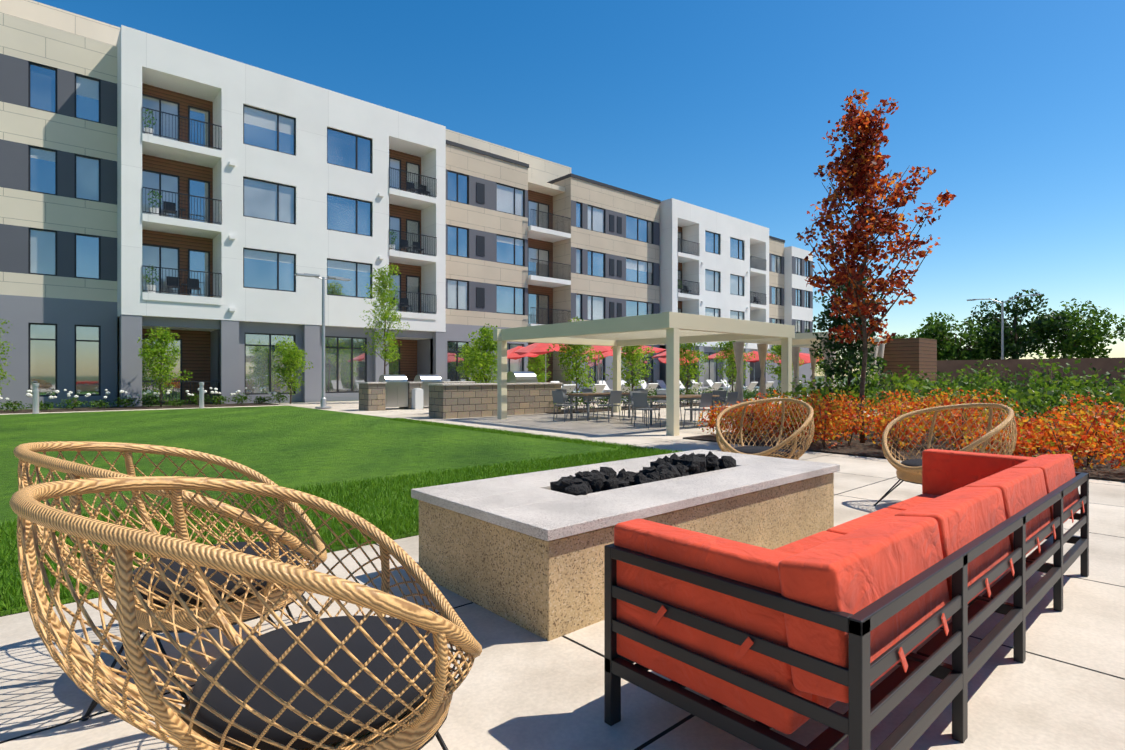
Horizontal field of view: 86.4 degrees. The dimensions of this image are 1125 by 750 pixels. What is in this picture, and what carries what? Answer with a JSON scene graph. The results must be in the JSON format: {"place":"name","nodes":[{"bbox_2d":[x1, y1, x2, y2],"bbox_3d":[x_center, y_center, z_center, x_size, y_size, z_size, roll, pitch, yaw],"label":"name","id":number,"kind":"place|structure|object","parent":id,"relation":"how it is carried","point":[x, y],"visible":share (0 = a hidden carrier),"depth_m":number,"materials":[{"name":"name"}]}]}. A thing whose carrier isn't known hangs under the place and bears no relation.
{"place":"outdoors","nodes":[
{"label":"outdoors","id":0,"kind":"place"},
{"bbox_2d":[0,403,278,413],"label":"curb","id":1,"kind":"structure","parent":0,"point":[122,408],"depth_m":22.68,"materials":[{"name":"grey concrete"}]},
{"bbox_2d":[0,319,14,394],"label":"young tree","id":2,"kind":"object","parent":1,"relation":"on","point":[1,369],"depth_m":20.64,"materials":[{"name":"green plant"}]},
{"bbox_2d":[0,392,286,410],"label":"shrubs","id":3,"kind":"object","parent":1,"relation":"on","point":[148,399],"depth_m":23.21,"materials":[{"name":"plant"}]},
{"bbox_2d":[0,387,276,399],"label":"white flowers","id":4,"kind":"object","parent":3,"relation":"on","point":[28,394],"visible":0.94,"depth_m":23.18,"materials":[{"name":"white plant"}]},
{"bbox_2d":[137,326,191,406],"bbox_3d":[-15.640,-0.327,23.598,1.935,3.184,1.800,0,0,-42],"label":"young tree","id":5,"kind":"object","parent":1,"relation":"on","point":[153,352],"depth_m":23.44,"materials":[{"name":"green plant"}]},
{"bbox_2d":[272,335,312,403],"bbox_3d":[-11.832,-0.252,26.394,1.874,3.031,1.558,0,0,-42],"label":"young tree","id":6,"kind":"object","parent":1,"relation":"on","point":[294,355],"depth_m":26.19,"materials":[{"name":"green plant"}]},
{"bbox_2d":[0,406,684,615],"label":"lawn","id":7,"kind":"structure","parent":0,"point":[290,446],"depth_m":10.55,"materials":[{"name":"green plant"}]},
{"bbox_2d":[1,376,859,409],"bbox_3d":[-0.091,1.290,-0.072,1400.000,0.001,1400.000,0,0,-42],"label":"ground","id":8,"kind":"structure","parent":0,"point":[816,377],"depth_m":28.10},
{"bbox_2d":[0,0,812,408],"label":"building walls","id":9,"kind":"structure","parent":8,"relation":"on","point":[126,66],"depth_m":27.39,"materials":[{"name":"white paint"}]},
{"bbox_2d":[143,109,679,304],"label":"balcony plants","id":10,"kind":"object","parent":9,"relation":"attached to","point":[158,197],"visible":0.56,"depth_m":24.57,"materials":[{"name":"green plant"}]},
{"bbox_2d":[144,127,679,310],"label":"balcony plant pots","id":11,"kind":"object","parent":9,"relation":"attached to","point":[155,210],"visible":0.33,"depth_m":24.46,"materials":[{"name":"white"}]},
{"bbox_2d":[28,61,808,403],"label":"building window frames","id":12,"kind":"structure","parent":9,"relation":"attached to","point":[480,241],"depth_m":29.69,"materials":[{"name":"black metal"}]},
{"bbox_2d":[30,64,808,401],"bbox_3d":[-8.575,-5.394,33.573,90.900,13.270,2.950,0,0,-42],"label":"building glass","id":13,"kind":"object","parent":12,"relation":"in","point":[260,198],"visible":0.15,"depth_m":27.71,"materials":[{"name":"blue glass"}]},
{"bbox_2d":[142,107,765,404],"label":"balcony railings","id":14,"kind":"object","parent":9,"relation":"attached to","point":[172,282],"visible":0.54,"depth_m":31.16,"materials":[{"name":"black metal"}]},
{"bbox_2d":[887,329,961,359],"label":"tree","id":15,"kind":"object","parent":8,"relation":"on","point":[898,336],"visible":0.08,"depth_m":65.00,"materials":[{"name":"plant"}]},
{"bbox_2d":[915,312,1015,360],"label":"tree","id":16,"kind":"object","parent":8,"relation":"on","point":[929,328],"depth_m":63.36,"materials":[{"name":"green plant"}]},
{"bbox_2d":[967,294,1040,358],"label":"street lamp","id":17,"kind":"object","parent":8,"relation":"on","point":[1002,330],"visible":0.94,"depth_m":59.18,"materials":[{"name":"grey metal"}]},
{"bbox_2d":[964,289,1075,359],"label":"tree","id":18,"kind":"object","parent":8,"relation":"on","point":[1025,301],"depth_m":61.17,"materials":[{"name":"green plant"}]},
{"bbox_2d":[937,358,1124,390],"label":"boundary wall","id":19,"kind":"structure","parent":8,"relation":"on","point":[1104,365],"depth_m":52.66,"materials":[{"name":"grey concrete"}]},
{"bbox_2d":[1017,298,1117,358],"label":"tree","id":20,"kind":"object","parent":8,"relation":"on","point":[1094,338],"depth_m":58.77,"materials":[{"name":"green plant"}]},
{"bbox_2d":[1109,315,1124,340],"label":"tree","id":21,"kind":"object","parent":8,"relation":"on","point":[1119,327],"visible":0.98,"depth_m":56.86,"materials":[{"name":"green plant"}]},
{"bbox_2d":[0,389,1124,749],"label":"patio paving","id":22,"kind":"structure","parent":0,"point":[1062,687],"depth_m":2.58,"materials":[{"name":"concrete"}]},
{"bbox_2d":[32,383,38,413],"bbox_3d":[-17.507,0.774,19.902,0.180,1.020,0.175,0,0,-42],"label":"bollard light","id":23,"kind":"object","parent":22,"relation":"on","point":[35,400],"visible":0.96,"depth_m":19.84,"materials":[{"name":"silver metal"}]},
{"bbox_2d":[13,441,326,630],"bbox_3d":[-1.666,0.636,2.649,1.163,0.716,1.048,0,0,-24],"label":"wicker chair frame","id":24,"kind":"object","parent":22,"relation":"on","point":[25,452],"visible":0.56,"depth_m":2.43,"materials":[{"name":"beige wicker"}]},
{"bbox_2d":[17,451,319,611],"bbox_3d":[-1.668,0.610,2.648,1.130,0.625,1.053,0,0,-24],"label":"wicker chair lattice","id":25,"kind":"object","parent":24,"relation":"attached to","point":[49,552],"visible":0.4,"depth_m":2.34,"materials":[{"name":"beige wicker"}]},
{"bbox_2d":[133,542,302,604],"bbox_3d":[-1.547,0.876,2.701,0.690,0.092,0.690,0,0,-24],"label":"seat cushion","id":26,"kind":"object","parent":25,"relation":"on","point":[219,578],"visible":0.33,"depth_m":2.49,"materials":[{"name":"black fabric"}]},
{"bbox_2d":[81,591,317,720],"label":"chair legs","id":27,"kind":"object","parent":22,"relation":"on","point":[92,706],"visible":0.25,"depth_m":2.36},
{"bbox_2d":[199,382,203,407],"bbox_3d":[-13.913,0.774,23.084,0.180,1.020,0.175,0,0,-42],"label":"bollard light","id":28,"kind":"object","parent":22,"relation":"on","point":[201,396],"visible":0.96,"depth_m":23.01,"materials":[{"name":"silver metal"}]},
{"bbox_2d":[9,476,481,749],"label":"wicker chair frame","id":29,"kind":"object","parent":22,"relation":"on","point":[126,542],"visible":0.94,"depth_m":1.48,"materials":[{"name":"beige wicker"}]},
{"bbox_2d":[17,490,474,749],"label":"wicker chair lattice","id":30,"kind":"object","parent":29,"relation":"attached to","point":[69,664],"visible":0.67,"depth_m":1.35,"materials":[{"name":"beige wicker"}]},
{"bbox_2d":[189,615,434,749],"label":"seat cushion","id":31,"kind":"object","parent":30,"relation":"on","point":[252,658],"visible":0.69,"depth_m":1.64,"materials":[{"name":"black fabric"}]},
{"bbox_2d":[294,273,350,407],"bbox_3d":[-9.143,-1.270,22.900,2.040,5.060,0.600,0,0,-42],"label":"lamp post","id":32,"kind":"object","parent":22,"relation":"on","point":[323,398],"visible":1,"depth_m":22.85,"materials":[{"name":"grey metal"}]},
{"bbox_2d":[359,263,409,374],"bbox_3d":[-8.346,-1.944,27.720,2.152,6.410,1.989,0,0,-42],"label":"young tree","id":33,"kind":"object","parent":22,"relation":"on","point":[383,293],"depth_m":27.57,"materials":[{"name":"green plant"}]},
{"bbox_2d":[412,388,422,409],"bbox_3d":[-5.448,0.887,22.498,0.340,0.794,0.300,0,0,-42],"label":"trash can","id":34,"kind":"object","parent":22,"relation":"on","point":[417,398],"visible":1,"depth_m":22.38,"materials":[{"name":"white"}]},
{"bbox_2d":[417,710,448,749],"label":"egg chair legs","id":35,"kind":"object","parent":22,"relation":"on","point":[440,740],"visible":0.04,"depth_m":1.71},
{"bbox_2d":[359,383,560,418],"bbox_3d":[-3.769,0.797,21.280,4.600,0.974,6.050,0,0,-42],"label":"outdoor kitchen counter","id":36,"kind":"object","parent":22,"relation":"on","point":[457,401],"visible":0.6,"depth_m":19.05,"materials":[{"name":"beige stone"}]},
{"bbox_2d":[378,371,537,407],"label":"barbecue grills","id":37,"kind":"object","parent":36,"relation":"on","point":[396,390],"visible":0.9,"depth_m":22.18,"materials":[{"name":"silver metal"}]},
{"bbox_2d":[357,381,562,385],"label":"countertop","id":38,"kind":"structure","parent":36,"relation":"on","point":[448,383],"depth_m":19.53,"materials":[{"name":"grey stone"}]},
{"bbox_2d":[456,338,489,382],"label":"young tree","id":39,"kind":"object","parent":22,"relation":"on","point":[464,352],"depth_m":31.42,"materials":[{"name":"green plant"}]},
{"bbox_2d":[454,323,498,382],"bbox_3d":[-2.628,-0.244,20.267,1.540,3.011,1.983,0,0,-42],"label":"young tree","id":40,"kind":"object","parent":22,"relation":"on","point":[486,344],"depth_m":20.08,"materials":[{"name":"green plant"}]},
{"bbox_2d":[495,346,538,359],"bbox_3d":[-2.367,-1.205,33.024,2.773,0.795,2.806,0,0,-42],"label":"umbrella canopy","id":41,"kind":"object","parent":22,"relation":"on","point":[511,354],"visible":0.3,"depth_m":31.99,"materials":[{"name":"red fabric"}]},
{"bbox_2d":[525,353,551,381],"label":"young tree","id":42,"kind":"object","parent":22,"relation":"on","point":[532,367],"depth_m":35.26,"materials":[{"name":"green plant"}]},
{"bbox_2d":[514,343,575,354],"bbox_3d":[-0.738,-1.226,26.616,2.783,0.756,2.806,0,0,-42],"label":"umbrella canopy","id":43,"kind":"object","parent":22,"relation":"on","point":[538,348],"visible":0.61,"depth_m":25.72,"materials":[{"name":"red fabric"}]},
{"bbox_2d":[571,345,621,357],"bbox_3d":[1.832,-1.237,30.008,2.786,0.737,2.802,0,0,-42],"label":"umbrella canopy","id":44,"kind":"object","parent":22,"relation":"on","point":[602,349],"visible":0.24,"depth_m":29.05,"materials":[{"name":"red fabric"}]},
{"bbox_2d":[569,394,629,420],"bbox_3d":[1.123,0.929,17.565,1.800,0.710,0.800,0,0,-42],"label":"table frame","id":45,"kind":"object","parent":22,"relation":"on","point":[571,407],"visible":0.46,"depth_m":17.23,"materials":[{"name":"black metal"}]},
{"bbox_2d":[565,392,629,395],"bbox_3d":[1.123,0.554,17.565,2.000,0.040,0.900,0,0,-42],"label":"table top","id":46,"kind":"object","parent":45,"relation":"on","point":[592,394],"visible":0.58,"depth_m":17.26,"materials":[{"name":"brown wood"}]},
{"bbox_2d":[552,389,647,421],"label":"dining chairs","id":47,"kind":"object","parent":22,"relation":"on","point":[560,398],"visible":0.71,"depth_m":16.65,"materials":[{"name":"grey metal"}]},
{"bbox_2d":[581,351,622,361],"bbox_3d":[2.536,-1.194,37.823,2.773,0.813,2.788,0,0,-42],"label":"umbrella canopy","id":48,"kind":"object","parent":22,"relation":"on","point":[607,353],"visible":0.39,"depth_m":36.84,"materials":[{"name":"red fabric"}]},
{"bbox_2d":[411,449,839,640],"bbox_3d":[0.651,1.013,4.392,3.140,0.555,1.370,0,0,-42],"label":"fire pit","id":49,"kind":"object","parent":22,"relation":"on","point":[525,551],"visible":0.77,"depth_m":3.53,"materials":[{"name":"concrete"}]},
{"bbox_2d":[550,451,736,495],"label":"lava rocks","id":50,"kind":"object","parent":49,"relation":"in","point":[674,465],"visible":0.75,"depth_m":4.24,"materials":[{"name":"black stone"}]},
{"bbox_2d":[621,345,665,355],"bbox_3d":[4.133,-1.235,31.609,2.842,0.741,2.847,0,0,-42],"label":"umbrella canopy","id":51,"kind":"object","parent":22,"relation":"on","point":[656,350],"visible":0.33,"depth_m":30.82,"materials":[{"name":"red fabric"}]},
{"bbox_2d":[493,312,794,435],"bbox_3d":[2.116,-0.022,16.707,5.350,2.614,6.404,0,0,-42],"label":"pergola","id":52,"kind":"object","parent":22,"relation":"on","point":[671,330],"visible":1,"depth_m":15.61,"materials":[{"name":"beige paint"}]},
{"bbox_2d":[658,355,697,365],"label":"umbrella canopy","id":53,"kind":"object","parent":22,"relation":"on","point":[662,360],"visible":0.27,"depth_m":41.73,"materials":[{"name":"red fabric"}]},
{"bbox_2d":[648,397,715,424],"bbox_3d":[3.129,0.929,15.601,1.800,0.710,0.800,0,0,-42],"label":"table frame","id":54,"kind":"object","parent":22,"relation":"on","point":[691,411],"visible":0.35,"depth_m":15.28,"materials":[{"name":"black metal"}]},
{"bbox_2d":[647,394,718,397],"bbox_3d":[3.129,0.554,15.601,2.000,0.040,0.900,0,0,-42],"label":"table top","id":55,"kind":"object","parent":54,"relation":"on","point":[684,396],"visible":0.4,"depth_m":15.19,"materials":[{"name":"brown wood"}]},
{"bbox_2d":[630,390,737,428],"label":"dining chairs","id":56,"kind":"object","parent":22,"relation":"on","point":[639,400],"visible":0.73,"depth_m":14.74,"materials":[{"name":"grey metal"}]},
{"bbox_2d":[550,380,845,406],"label":"lounge chairs","id":57,"kind":"object","parent":22,"relation":"on","point":[600,387],"visible":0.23,"depth_m":31.82,"materials":[{"name":"white fabric"}]},
{"bbox_2d":[704,349,750,359],"bbox_3d":[10.124,-1.255,36.781,2.882,0.703,2.898,0,0,-42],"label":"umbrella canopy","id":58,"kind":"object","parent":22,"relation":"on","point":[713,355],"visible":0.36,"depth_m":36.23,"materials":[{"name":"red fabric"}]},
{"bbox_2d":[733,351,774,362],"bbox_3d":[12.732,-1.199,39.770,2.825,0.805,2.877,0,0,-42],"label":"umbrella canopy","id":59,"kind":"object","parent":22,"relation":"on","point":[755,359],"visible":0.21,"depth_m":38.90,"materials":[{"name":"red fabric"}]},
{"bbox_2d":[716,398,813,459],"bbox_3d":[2.335,0.636,6.841,1.048,0.716,1.163,0,0,38],"label":"chair frame","id":60,"kind":"object","parent":22,"relation":"on","point":[810,411],"visible":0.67,"depth_m":6.80,"materials":[{"name":"beige wicker"}]},
{"bbox_2d":[731,446,795,458],"bbox_3d":[2.254,0.876,6.739,0.690,0.092,0.690,0,0,38],"label":"seat cushion","id":61,"kind":"object","parent":60,"relation":"on","point":[750,449],"visible":0.35,"depth_m":6.62,"materials":[{"name":"grey fabric"}]},
{"bbox_2d":[718,401,813,459],"bbox_3d":[2.336,0.610,6.842,1.053,0.625,1.130,0,0,38],"label":"wicker chair weave","id":62,"kind":"object","parent":60,"relation":"attached to","point":[804,449],"visible":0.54,"depth_m":7.13,"materials":[{"name":"beige wicker"}]},
{"bbox_2d":[735,332,874,392],"bbox_3d":[8.859,-0.062,21.876,3.600,2.694,3.500,0,0,-42],"label":"cabana frame","id":63,"kind":"object","parent":22,"relation":"on","point":[802,338],"visible":0.31,"depth_m":21.62,"materials":[{"name":"white metal"}]},
{"bbox_2d":[733,338,878,409],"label":"curtains","id":64,"kind":"object","parent":22,"relation":"on","point":[738,347],"visible":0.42,"depth_m":21.82,"materials":[{"name":"beige fabric"}]},
{"bbox_2d":[792,344,884,398],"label":"curtains","id":65,"kind":"object","parent":22,"relation":"on","point":[796,351],"visible":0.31,"depth_m":25.42,"materials":[{"name":"beige fabric"}]},
{"bbox_2d":[792,338,886,384],"bbox_3d":[12.338,-0.062,25.489,3.600,2.694,3.500,0,0,-42],"label":"cabana frame","id":66,"kind":"object","parent":22,"relation":"on","point":[818,345],"visible":0.19,"depth_m":25.41,"materials":[{"name":"white metal"}]},
{"bbox_2d":[604,472,1088,749],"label":"sofa frame","id":67,"kind":"object","parent":22,"relation":"on","point":[863,716],"visible":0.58,"depth_m":1.99,"materials":[{"name":"black metal"}]},
{"bbox_2d":[614,449,1080,734],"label":"sofa cushions","id":68,"kind":"object","parent":67,"relation":"on","point":[854,566],"visible":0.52,"depth_m":1.96,"materials":[{"name":"red fabric"}]},
{"bbox_2d":[651,501,1084,672],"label":"cushion straps","id":69,"kind":"object","parent":68,"relation":"attached to","point":[744,647],"visible":0.98,"depth_m":1.96,"materials":[{"name":"red fabric"}]},
{"bbox_2d":[874,477,921,505],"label":"chair legs","id":70,"kind":"object","parent":22,"relation":"on","point":[883,496],"visible":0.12,"depth_m":5.84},
{"bbox_2d":[882,338,936,395],"bbox_3d":[13.759,-0.062,23.809,2.000,2.694,1.400,0,0,-42],"label":"cedar screen","id":71,"kind":"object","parent":22,"relation":"on","point":[917,354],"visible":0.57,"depth_m":23.12,"materials":[{"name":"brown wood"}]},
{"bbox_2d":[882,403,1016,483],"bbox_3d":[3.717,0.636,5.725,1.163,0.716,1.048,0,0,-22],"label":"chair frame","id":72,"kind":"object","parent":22,"relation":"on","point":[990,433],"visible":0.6,"depth_m":5.80,"materials":[{"name":"beige wicker"}]},
{"bbox_2d":[901,459,921,473],"bbox_3d":[3.596,0.876,5.677,0.690,0.092,0.690,0,0,-22],"label":"seat cushion","id":73,"kind":"object","parent":72,"relation":"on","point":[913,462],"visible":0.04,"depth_m":5.71,"materials":[{"name":"grey fabric"}]},
{"bbox_2d":[884,407,1014,475],"bbox_3d":[3.719,0.610,5.726,1.130,0.625,1.053,0,0,-22],"label":"wicker chair weave","id":74,"kind":"object","parent":72,"relation":"attached to","point":[1012,435],"visible":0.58,"depth_m":6.03,"materials":[{"name":"beige wicker"}]},
{"bbox_2d":[33,0,1124,375],"label":"sky","id":75,"kind":"structure","parent":0,"point":[1017,107],"materials":[{"name":"blue"}]},
{"bbox_2d":[546,397,806,413],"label":"walkway","id":76,"kind":"structure","parent":0,"point":[599,409],"depth_m":21.86,"materials":[{"name":"grey concrete"}]},
{"bbox_2d":[547,317,603,409],"bbox_3d":[0.539,-0.421,21.149,1.622,3.366,2.146,0,0,-42],"label":"young tree","id":77,"kind":"object","parent":76,"relation":"on","point":[579,350],"depth_m":21.13,"materials":[{"name":"green plant"}]},
{"bbox_2d":[604,345,655,390],"bbox_3d":[2.788,-0.478,23.160,1.919,3.479,2.287,0,0,-42],"label":"young tree","id":78,"kind":"object","parent":76,"relation":"on","point":[627,350],"depth_m":23.17,"materials":[{"name":"green plant"}]},
{"bbox_2d":[679,342,708,404],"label":"young tree","id":79,"kind":"object","parent":76,"relation":"on","point":[684,353],"depth_m":25.18,"materials":[{"name":"green plant"}]},
{"bbox_2d":[550,385,843,409],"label":"pergola bed shrubs","id":80,"kind":"object","parent":76,"relation":"on","point":[751,394],"depth_m":25.42,"materials":[{"name":"plant"}]},
{"bbox_2d":[711,341,754,391],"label":"young tree","id":81,"kind":"object","parent":76,"relation":"on","point":[729,346],"depth_m":27.81,"materials":[{"name":"green plant"}]},
{"bbox_2d":[765,345,803,387],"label":"young tree","id":82,"kind":"object","parent":76,"relation":"on","point":[775,349],"depth_m":30.76,"materials":[{"name":"green plant"}]},
{"bbox_2d":[652,350,700,358],"bbox_3d":[6.557,-1.270,34.389,2.893,0.675,2.893,0,0,-42],"label":"umbrella canopy","id":83,"kind":"object","parent":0,"point":[662,355],"visible":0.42,"depth_m":33.95,"materials":[{"name":"red fabric"}]},
{"bbox_2d":[773,353,810,365],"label":"umbrella canopy","id":84,"kind":"object","parent":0,"point":[805,357],"visible":0.33,"depth_m":41.40,"materials":[{"name":"red fabric"}]},
{"bbox_2d":[810,348,840,378],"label":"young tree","id":85,"kind":"object","parent":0,"point":[819,370],"depth_m":34.17,"materials":[{"name":"green plant"}]},
{"bbox_2d":[683,402,1124,481],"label":"bed soil","id":86,"kind":"structure","parent":0,"point":[870,448],"depth_m":10.23,"materials":[{"name":"brown soil"}]},
{"bbox_2d":[807,265,894,412],"bbox_3d":[7.045,-0.763,14.621,2.048,4.053,2.074,0,0,-42],"label":"evergreen tree","id":87,"kind":"object","parent":86,"relation":"on","point":[849,359],"depth_m":14.65,"materials":[{"name":"green plant"}]},
{"bbox_2d":[795,88,955,442],"bbox_3d":[5.784,-1.931,11.079,2.365,6.389,2.622,0,0,-42],"label":"red maple tree","id":88,"kind":"object","parent":86,"relation":"on","point":[867,166],"depth_m":10.87,"materials":[{"name":"red plant"}]},
{"bbox_2d":[697,387,1124,469],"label":"shrubs","id":89,"kind":"object","parent":86,"relation":"on","point":[1039,433],"depth_m":9.55,"materials":[{"name":"orange plant"}]},
{"bbox_2d":[763,353,1124,442],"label":"shrubs","id":90,"kind":"object","parent":86,"relation":"on","point":[1028,396],"depth_m":13.10,"materials":[{"name":"green plant"}]}
]}

